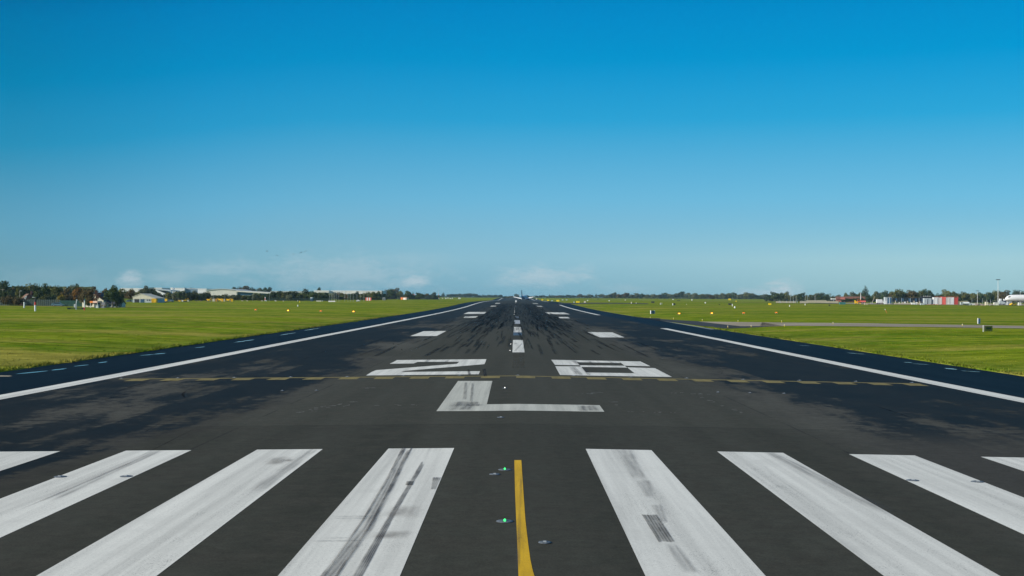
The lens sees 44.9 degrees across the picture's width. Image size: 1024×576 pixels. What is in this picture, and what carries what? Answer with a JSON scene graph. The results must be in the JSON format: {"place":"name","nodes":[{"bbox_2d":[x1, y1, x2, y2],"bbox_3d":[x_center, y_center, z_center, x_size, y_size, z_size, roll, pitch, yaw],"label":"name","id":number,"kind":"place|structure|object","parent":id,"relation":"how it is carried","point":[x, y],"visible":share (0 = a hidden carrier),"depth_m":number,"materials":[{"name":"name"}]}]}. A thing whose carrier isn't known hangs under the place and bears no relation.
{"place":"outdoors","nodes":[
{"label":"outdoors","id":0,"kind":"place"},
{"bbox_2d":[0,297,1023,375],"bbox_3d":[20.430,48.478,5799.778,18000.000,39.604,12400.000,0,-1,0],"label":"ground","id":1,"kind":"structure","parent":0,"point":[302,314],"depth_m":220.07,"materials":[{"name":"green plant"}]},
{"bbox_2d":[1,290,7,304],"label":"shrub","id":2,"kind":"object","parent":1,"relation":"on","point":[4,294],"visible":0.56,"depth_m":454.88,"materials":[{"name":"green plant"}]},
{"bbox_2d":[0,280,9,297],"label":"tree","id":3,"kind":"object","parent":1,"relation":"on","point":[4,285],"visible":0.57,"depth_m":514.71,"materials":[{"name":"green plant"}]},
{"bbox_2d":[0,295,12,305],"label":"shrub","id":4,"kind":"object","parent":1,"relation":"on","point":[7,300],"visible":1,"depth_m":449.72,"materials":[{"name":"green plant"}]},
{"bbox_2d":[6,286,16,298],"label":"tree","id":5,"kind":"object","parent":1,"relation":"on","point":[10,291],"visible":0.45,"depth_m":507.92,"materials":[{"name":"green plant"}]},
{"bbox_2d":[11,296,22,304],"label":"shrub","id":6,"kind":"object","parent":1,"relation":"on","point":[17,301],"visible":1,"depth_m":449.64,"materials":[{"name":"green plant"}]},
{"bbox_2d":[15,285,25,296],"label":"tree","id":7,"kind":"object","parent":1,"relation":"on","point":[20,292],"visible":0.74,"depth_m":484.45,"materials":[{"name":"green plant"}]},
{"bbox_2d":[19,291,33,304],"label":"house","id":8,"kind":"structure","parent":1,"relation":"on","point":[29,296],"depth_m":467.19,"materials":[{"name":"red brick"}]},
{"bbox_2d":[0,299,59,305],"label":"palisade fence","id":9,"kind":"object","parent":1,"relation":"on","point":[46,302],"visible":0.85,"depth_m":449.71,"materials":[{"name":"grey metal"}]},
{"bbox_2d":[24,283,41,296],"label":"tree","id":10,"kind":"object","parent":1,"relation":"on","point":[34,288],"visible":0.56,"depth_m":487.49,"materials":[{"name":"green plant"}]},
{"bbox_2d":[30,290,43,299],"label":"tree","id":11,"kind":"object","parent":1,"relation":"on","point":[39,293],"visible":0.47,"depth_m":459.81,"materials":[{"name":"green plant"}]},
{"bbox_2d":[38,294,49,305],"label":"shrub","id":12,"kind":"object","parent":1,"relation":"on","point":[45,297],"visible":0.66,"depth_m":455.27,"materials":[{"name":"green plant"}]},
{"bbox_2d":[41,283,50,294],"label":"tree","id":13,"kind":"object","parent":1,"relation":"on","point":[46,289],"visible":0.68,"depth_m":479.50,"materials":[{"name":"green plant"}]},
{"bbox_2d":[52,285,62,297],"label":"tree","id":14,"kind":"object","parent":1,"relation":"on","point":[56,290],"visible":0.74,"depth_m":477.76,"materials":[{"name":"green plant"}]},
{"bbox_2d":[51,302,64,305],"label":"parked car","id":15,"kind":"object","parent":1,"relation":"on","point":[57,303],"visible":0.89,"depth_m":439.69,"materials":[{"name":"blue paint"}]},
{"bbox_2d":[56,294,65,300],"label":"shrub","id":16,"kind":"object","parent":1,"relation":"on","point":[62,298],"visible":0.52,"depth_m":455.62,"materials":[{"name":"green plant"}]},
{"bbox_2d":[60,287,70,296],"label":"tree","id":17,"kind":"object","parent":1,"relation":"on","point":[67,291],"visible":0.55,"depth_m":476.84,"materials":[{"name":"green plant"}]},
{"bbox_2d":[64,293,72,303],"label":"shrub","id":18,"kind":"object","parent":1,"relation":"on","point":[68,297],"visible":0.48,"depth_m":458.14,"materials":[{"name":"green plant"}]},
{"bbox_2d":[60,300,81,306],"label":"fence","id":19,"kind":"object","parent":1,"relation":"on","point":[71,302],"visible":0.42,"depth_m":439.90,"materials":[{"name":"grey metal"}]},
{"bbox_2d":[71,287,82,300],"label":"tree","id":20,"kind":"object","parent":1,"relation":"on","point":[76,291],"visible":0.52,"depth_m":469.51,"materials":[{"name":"orange plant"}]},
{"bbox_2d":[79,290,87,306],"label":"tree","id":21,"kind":"object","parent":1,"relation":"on","point":[82,297],"visible":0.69,"depth_m":411.55,"materials":[{"name":"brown plant"}]},
{"bbox_2d":[85,289,94,303],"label":"tree","id":22,"kind":"object","parent":1,"relation":"on","point":[88,295],"visible":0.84,"depth_m":407.67,"materials":[{"name":"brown plant"}]},
{"bbox_2d":[82,292,107,306],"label":"house","id":23,"kind":"structure","parent":1,"relation":"on","point":[102,295],"depth_m":421.40,"materials":[{"name":"stone"}]},
{"bbox_2d":[90,301,101,307],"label":"canopy shed","id":24,"kind":"structure","parent":1,"relation":"on","point":[97,304],"depth_m":398.19,"materials":[{"name":"orange paint"}]},
{"bbox_2d":[92,286,103,300],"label":"tree","id":25,"kind":"object","parent":1,"relation":"on","point":[97,296],"visible":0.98,"depth_m":405.35,"materials":[{"name":"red plant"}]},
{"bbox_2d":[101,302,106,307],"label":"cabin","id":26,"kind":"object","parent":1,"relation":"on","point":[103,304],"visible":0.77,"depth_m":396.04,"materials":[{"name":"grey wood"}]},
{"bbox_2d":[103,285,118,307],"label":"tree","id":27,"kind":"object","parent":1,"relation":"on","point":[112,295],"visible":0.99,"depth_m":403.57,"materials":[{"name":"green plant"}]},
{"bbox_2d":[106,300,125,306],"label":"house","id":28,"kind":"structure","parent":1,"relation":"on","point":[109,303],"depth_m":421.71,"materials":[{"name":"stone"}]},
{"bbox_2d":[115,296,121,307],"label":"shrub","id":29,"kind":"object","parent":1,"relation":"on","point":[119,303],"visible":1,"depth_m":405.17,"materials":[{"name":"green plant"}]},
{"bbox_2d":[119,289,124,307],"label":"tree","id":30,"kind":"object","parent":1,"relation":"on","point":[121,293],"visible":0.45,"depth_m":412.13,"materials":[{"name":"green plant"}]},
{"bbox_2d":[120,288,137,291],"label":"warehouse","id":31,"kind":"structure","parent":1,"relation":"on","point":[134,289],"depth_m":1121.23,"materials":[{"name":"white paint"}]},
{"bbox_2d":[124,290,134,298],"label":"tree","id":32,"kind":"object","parent":1,"relation":"on","point":[128,295],"visible":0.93,"depth_m":608.77,"materials":[{"name":"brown plant"}]},
{"bbox_2d":[139,285,149,293],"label":"tree","id":33,"kind":"object","parent":1,"relation":"on","point":[145,290],"visible":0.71,"depth_m":631.91,"materials":[{"name":"green plant"}]},
{"bbox_2d":[132,293,164,302],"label":"warehouse","id":34,"kind":"structure","parent":1,"relation":"on","point":[142,298],"depth_m":600.51,"materials":[{"name":"white paint"}]},
{"bbox_2d":[149,287,156,293],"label":"tree","id":35,"kind":"object","parent":1,"relation":"on","point":[152,290],"visible":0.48,"depth_m":660.21,"materials":[{"name":"green plant"}]},
{"bbox_2d":[156,289,178,294],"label":"warehouse","id":36,"kind":"structure","parent":1,"relation":"on","point":[163,291],"depth_m":961.87,"materials":[{"name":"white paint"}]},
{"bbox_2d":[174,290,185,298],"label":"tree","id":37,"kind":"object","parent":1,"relation":"on","point":[181,294],"visible":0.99,"depth_m":678.17,"materials":[{"name":"green plant"}]},
{"bbox_2d":[185,288,198,292],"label":"warehouse","id":38,"kind":"structure","parent":1,"relation":"on","point":[188,290],"depth_m":1052.99,"materials":[{"name":"white metal"}]},
{"bbox_2d":[187,292,198,300],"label":"tree","id":39,"kind":"object","parent":1,"relation":"on","point":[190,295],"visible":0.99,"depth_m":680.47,"materials":[{"name":"green plant"}]},
{"bbox_2d":[196,294,205,299],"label":"tree","id":40,"kind":"object","parent":1,"relation":"on","point":[199,297],"visible":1,"depth_m":684.95,"materials":[{"name":"green plant"}]},
{"bbox_2d":[198,289,209,293],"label":"warehouse","id":41,"kind":"structure","parent":1,"relation":"on","point":[201,290],"depth_m":1050.96,"materials":[{"name":"white paint"}]},
{"bbox_2d":[201,292,210,298],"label":"tree","id":42,"kind":"object","parent":1,"relation":"on","point":[207,294],"visible":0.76,"depth_m":699.19,"materials":[{"name":"green plant"}]},
{"bbox_2d":[206,289,270,295],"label":"hangar","id":43,"kind":"structure","parent":1,"relation":"on","point":[220,292],"depth_m":880.75,"materials":[{"name":"white metal"}]},
{"bbox_2d":[239,286,251,290],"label":"tree","id":44,"kind":"object","parent":1,"relation":"on","point":[245,287],"visible":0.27,"depth_m":1324.11,"materials":[{"name":"green plant"}]},
{"bbox_2d":[0,298,500,394],"bbox_3d":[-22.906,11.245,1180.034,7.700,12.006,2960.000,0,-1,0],"label":"runway shoulder","id":45,"kind":"object","parent":1,"relation":"on","point":[16,381],"visible":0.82,"depth_m":92.03},
{"bbox_2d":[251,293,258,298],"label":"tree","id":46,"kind":"object","parent":1,"relation":"on","point":[255,295],"visible":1,"depth_m":726.55,"materials":[{"name":"green plant"}]},
{"bbox_2d":[265,291,276,298],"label":"tree","id":47,"kind":"object","parent":1,"relation":"on","point":[273,294],"visible":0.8,"depth_m":746.33,"materials":[{"name":"green plant"}]},
{"bbox_2d":[281,292,288,297],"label":"tree","id":48,"kind":"object","parent":1,"relation":"on","point":[284,294],"visible":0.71,"depth_m":756.95,"materials":[{"name":"green plant"}]},
{"bbox_2d":[288,291,295,297],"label":"tree","id":49,"kind":"object","parent":1,"relation":"on","point":[292,293],"visible":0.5,"depth_m":763.38,"materials":[{"name":"green plant"}]},
{"bbox_2d":[262,298,327,300],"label":"fence","id":50,"kind":"object","parent":1,"relation":"on","point":[314,299],"visible":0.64,"depth_m":739.67,"materials":[{"name":"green metal"}]},
{"bbox_2d":[294,293,302,300],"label":"shrub","id":51,"kind":"object","parent":1,"relation":"on","point":[298,295],"visible":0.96,"depth_m":761.05,"materials":[{"name":"green plant"}]},
{"bbox_2d":[302,291,309,297],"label":"tree","id":52,"kind":"object","parent":1,"relation":"on","point":[306,294],"visible":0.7,"depth_m":760.26,"materials":[{"name":"green plant"}]},
{"bbox_2d":[308,291,317,297],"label":"tree","id":53,"kind":"object","parent":1,"relation":"on","point":[313,294],"visible":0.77,"depth_m":753.09,"materials":[{"name":"green plant"}]},
{"bbox_2d":[314,290,329,292],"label":"warehouse","id":54,"kind":"structure","parent":1,"relation":"on","point":[321,291],"depth_m":1180.66,"materials":[{"name":"white paint"}]},
{"bbox_2d":[317,293,326,297],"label":"shrub","id":55,"kind":"object","parent":1,"relation":"on","point":[320,295],"visible":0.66,"depth_m":746.97,"materials":[{"name":"green plant"}]},
{"bbox_2d":[345,297,365,299],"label":"shrub","id":56,"kind":"object","parent":1,"relation":"on","point":[356,298],"visible":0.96,"depth_m":872.76,"materials":[{"name":"green plant"}]},
{"bbox_2d":[330,290,386,293],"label":"warehouse","id":57,"kind":"structure","parent":1,"relation":"on","point":[349,292],"depth_m":1190.57,"materials":[{"name":"white paint"}]},
{"bbox_2d":[369,292,378,297],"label":"tree","id":58,"kind":"object","parent":1,"relation":"on","point":[373,295],"visible":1,"depth_m":877.87,"materials":[{"name":"green plant"}]},
{"bbox_2d":[387,288,395,296],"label":"tree","id":59,"kind":"object","parent":1,"relation":"on","point":[391,292],"visible":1,"depth_m":1325.88,"materials":[{"name":"green plant"}]},
{"bbox_2d":[390,288,399,298],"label":"tree","id":60,"kind":"object","parent":1,"relation":"on","point":[396,290],"visible":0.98,"depth_m":1333.60,"materials":[{"name":"green plant"}]},
{"bbox_2d":[396,291,402,296],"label":"tree","id":61,"kind":"object","parent":1,"relation":"on","point":[399,293],"visible":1,"depth_m":1326.21,"materials":[{"name":"green plant"}]},
{"bbox_2d":[404,290,412,297],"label":"tree","id":62,"kind":"object","parent":1,"relation":"on","point":[408,294],"visible":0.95,"depth_m":1309.46,"materials":[{"name":"green plant"}]},
{"bbox_2d":[416,292,423,297],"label":"tree","id":63,"kind":"object","parent":1,"relation":"on","point":[419,295],"visible":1,"depth_m":1365.95,"materials":[{"name":"green plant"}]},
{"bbox_2d":[1,286,1021,302],"bbox_3d":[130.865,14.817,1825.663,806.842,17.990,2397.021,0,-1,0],"label":"distant woodland","id":64,"kind":"object","parent":1,"relation":"on","point":[656,297],"visible":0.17,"depth_m":1456.94,"materials":[{"name":"green plant"}]},
{"bbox_2d":[0,298,1023,575],"bbox_3d":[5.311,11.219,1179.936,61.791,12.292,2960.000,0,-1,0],"label":"runway","id":65,"kind":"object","parent":1,"relation":"on","point":[614,446],"visible":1,"depth_m":31.66,"materials":[{"name":"black asphalt"}]},
{"bbox_2d":[496,519,512,522],"bbox_3d":[-0.131,4.216,22.558,0.320,0.056,0.320,0,-1,0],"label":"inset runway light","id":66,"kind":"object","parent":65,"relation":"on","point":[504,521],"visible":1,"depth_m":22.47,"materials":[{"name":"grey metal"}]},
{"bbox_2d":[512,290,534,299],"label":"airliner","id":67,"kind":"object","parent":65,"relation":"on","point":[523,296],"visible":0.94,"depth_m":1365.44,"materials":[{"name":"white metal"}]},
{"bbox_2d":[538,540,550,543],"bbox_3d":[0.545,4.209,20.601,0.220,0.038,0.220,0,-1,0],"label":"inset runway light","id":68,"kind":"object","parent":65,"relation":"on","point":[544,542],"visible":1,"depth_m":20.54,"materials":[{"name":"grey metal"}]},
{"bbox_2d":[0,314,1023,374],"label":"grass tufts","id":69,"kind":"object","parent":1,"relation":"on","point":[45,363],"visible":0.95,"depth_m":107.13,"materials":[{"name":"green plant"}]},
{"bbox_2d":[639,317,769,327],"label":"runway exit","id":70,"kind":"object","parent":1,"relation":"on","point":[699,323],"visible":0.98,"depth_m":223.74,"materials":[{"name":"grey asphalt"}]},
{"bbox_2d":[718,293,726,298],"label":"tree","id":71,"kind":"object","parent":1,"relation":"on","point":[722,295],"visible":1,"depth_m":2027.04,"materials":[{"name":"green plant"}]},
{"bbox_2d":[744,292,751,297],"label":"tree","id":72,"kind":"object","parent":1,"relation":"on","point":[746,294],"visible":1,"depth_m":2030.71,"materials":[{"name":"green plant"}]},
{"bbox_2d":[770,291,780,301],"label":"tree","id":73,"kind":"object","parent":1,"relation":"on","point":[774,296],"visible":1,"depth_m":1331.06,"materials":[{"name":"green plant"}]},
{"bbox_2d":[531,298,1023,397],"bbox_3d":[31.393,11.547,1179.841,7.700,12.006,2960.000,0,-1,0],"label":"runway shoulder","id":74,"kind":"object","parent":1,"relation":"on","point":[1002,383],"visible":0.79,"depth_m":93.77},
{"bbox_2d":[776,292,784,299],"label":"tree","id":75,"kind":"object","parent":1,"relation":"on","point":[781,294],"visible":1,"depth_m":1329.40,"materials":[{"name":"green plant"}]},
{"bbox_2d":[776,301,795,302],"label":"blast wall","id":76,"kind":"structure","parent":1,"relation":"on","point":[786,301],"depth_m":829.41,"materials":[{"name":"grey concrete"}]},
{"bbox_2d":[796,292,805,299],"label":"tree","id":77,"kind":"object","parent":1,"relation":"on","point":[801,296],"visible":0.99,"depth_m":1320.62,"materials":[{"name":"green plant"}]},
{"bbox_2d":[806,300,825,302],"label":"blast wall","id":78,"kind":"structure","parent":1,"relation":"on","point":[816,301],"depth_m":859.32,"materials":[{"name":"grey concrete"}]},
{"bbox_2d":[816,293,824,299],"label":"tree","id":79,"kind":"object","parent":1,"relation":"on","point":[818,296],"visible":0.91,"depth_m":1373.86,"materials":[{"name":"green plant"}]},
{"bbox_2d":[747,302,900,304],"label":"taxiway","id":80,"kind":"structure","parent":1,"relation":"on","point":[817,303],"depth_m":769.57,"materials":[{"name":"grey asphalt"}]},
{"bbox_2d":[876,299,883,303],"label":"truck","id":81,"kind":"object","parent":80,"relation":"on","point":[879,301],"visible":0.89,"depth_m":758.24,"materials":[{"name":"metal"}]},
{"bbox_2d":[835,296,865,301],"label":"terracotta building","id":82,"kind":"structure","parent":1,"relation":"on","point":[838,298],"depth_m":1149.18,"materials":[{"name":"red brick"}]},
{"bbox_2d":[861,286,869,298],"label":"conifer tree","id":83,"kind":"object","parent":1,"relation":"on","point":[864,294],"visible":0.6,"depth_m":1342.33,"materials":[{"name":"green plant"}]},
{"bbox_2d":[707,322,1023,327],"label":"taxiway","id":84,"kind":"structure","parent":1,"relation":"on","point":[834,324],"depth_m":201.31,"materials":[{"name":"grey asphalt"}]},
{"bbox_2d":[865,296,873,301],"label":"shrub","id":85,"kind":"object","parent":1,"relation":"on","point":[868,299],"visible":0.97,"depth_m":1056.91,"materials":[{"name":"green plant"}]},
{"bbox_2d":[872,291,881,299],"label":"tree","id":86,"kind":"object","parent":1,"relation":"on","point":[875,296],"visible":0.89,"depth_m":1360.21,"materials":[{"name":"green plant"}]},
{"bbox_2d":[880,290,887,298],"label":"tree","id":87,"kind":"object","parent":1,"relation":"on","point":[884,294],"visible":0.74,"depth_m":1307.63,"materials":[{"name":"green plant"}]},
{"bbox_2d":[887,297,891,303],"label":"tall cabin","id":88,"kind":"object","parent":1,"relation":"on","point":[889,300],"visible":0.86,"depth_m":742.85,"materials":[{"name":"grey metal"}]},
{"bbox_2d":[890,289,904,297],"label":"tree","id":89,"kind":"object","parent":1,"relation":"on","point":[896,293],"visible":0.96,"depth_m":1118.44,"materials":[{"name":"green plant"}]},
{"bbox_2d":[903,290,918,302],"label":"tree","id":90,"kind":"object","parent":1,"relation":"on","point":[910,294],"visible":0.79,"depth_m":1120.36,"materials":[{"name":"green plant"}]},
{"bbox_2d":[916,290,924,297],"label":"tree","id":91,"kind":"object","parent":1,"relation":"on","point":[919,294],"visible":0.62,"depth_m":1136.54,"materials":[{"name":"green plant"}]},
{"bbox_2d":[846,303,1023,304],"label":"apron","id":92,"kind":"object","parent":1,"relation":"on","point":[924,304],"visible":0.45,"depth_m":748.54,"materials":[{"name":"concrete"}]},
{"bbox_2d":[893,298,922,302],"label":"steel frame hall","id":93,"kind":"structure","parent":92,"relation":"on","point":[907,299],"depth_m":744.23,"materials":[{"name":"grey metal"}]},
{"bbox_2d":[932,297,937,303],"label":"shipping container","id":94,"kind":"object","parent":92,"relation":"on","point":[934,300],"visible":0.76,"depth_m":732.85,"materials":[{"name":"white metal"}]},
{"bbox_2d":[998,299,1005,304],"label":"cargo loader","id":95,"kind":"object","parent":92,"relation":"on","point":[1000,301],"visible":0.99,"depth_m":732.95,"materials":[{"name":"white paint"}]},
{"bbox_2d":[1005,295,1023,302],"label":"airliner","id":96,"kind":"object","parent":92,"relation":"on","point":[1014,298],"visible":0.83,"depth_m":797.16,"materials":[{"name":"white metal"}]},
{"bbox_2d":[942,289,948,296],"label":"tree","id":97,"kind":"object","parent":1,"relation":"on","point":[944,294],"visible":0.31,"depth_m":1172.38,"materials":[{"name":"green plant"}]},
{"bbox_2d":[952,291,959,297],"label":"tree","id":98,"kind":"object","parent":1,"relation":"on","point":[955,295],"visible":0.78,"depth_m":1114.62,"materials":[{"name":"green plant"}]},
{"bbox_2d":[961,291,970,299],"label":"tree","id":99,"kind":"object","parent":1,"relation":"on","point":[964,295],"visible":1,"depth_m":1124.59,"materials":[{"name":"green plant"}]},
{"bbox_2d":[970,293,981,302],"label":"tree","id":100,"kind":"object","parent":1,"relation":"on","point":[973,297],"visible":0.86,"depth_m":1136.63,"materials":[{"name":"green plant"}]},
{"bbox_2d":[984,326,991,330],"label":"airfield sign","id":101,"kind":"object","parent":1,"relation":"on","point":[987,328],"visible":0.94,"depth_m":159.39,"materials":[{"name":"metal"}]},
{"bbox_2d":[986,292,995,300],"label":"tree","id":102,"kind":"object","parent":1,"relation":"on","point":[990,296],"visible":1,"depth_m":1139.00,"materials":[{"name":"green plant"}]},
{"bbox_2d":[992,290,999,299],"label":"tree","id":103,"kind":"object","parent":1,"relation":"on","point":[996,293],"visible":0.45,"depth_m":1170.36,"materials":[{"name":"green plant"}]},
{"bbox_2d":[996,290,1010,299],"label":"tree","id":104,"kind":"object","parent":1,"relation":"on","point":[1004,295],"visible":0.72,"depth_m":1113.63,"materials":[{"name":"green plant"}]},
{"bbox_2d":[0,0,1023,297],"label":"sky","id":105,"kind":"structure","parent":0,"point":[506,148],"materials":[{"name":"blue"}]},
{"bbox_2d":[558,303,647,303],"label":"runway exit","id":106,"kind":"object","parent":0,"point":[602,303],"visible":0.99,"depth_m":695.69,"materials":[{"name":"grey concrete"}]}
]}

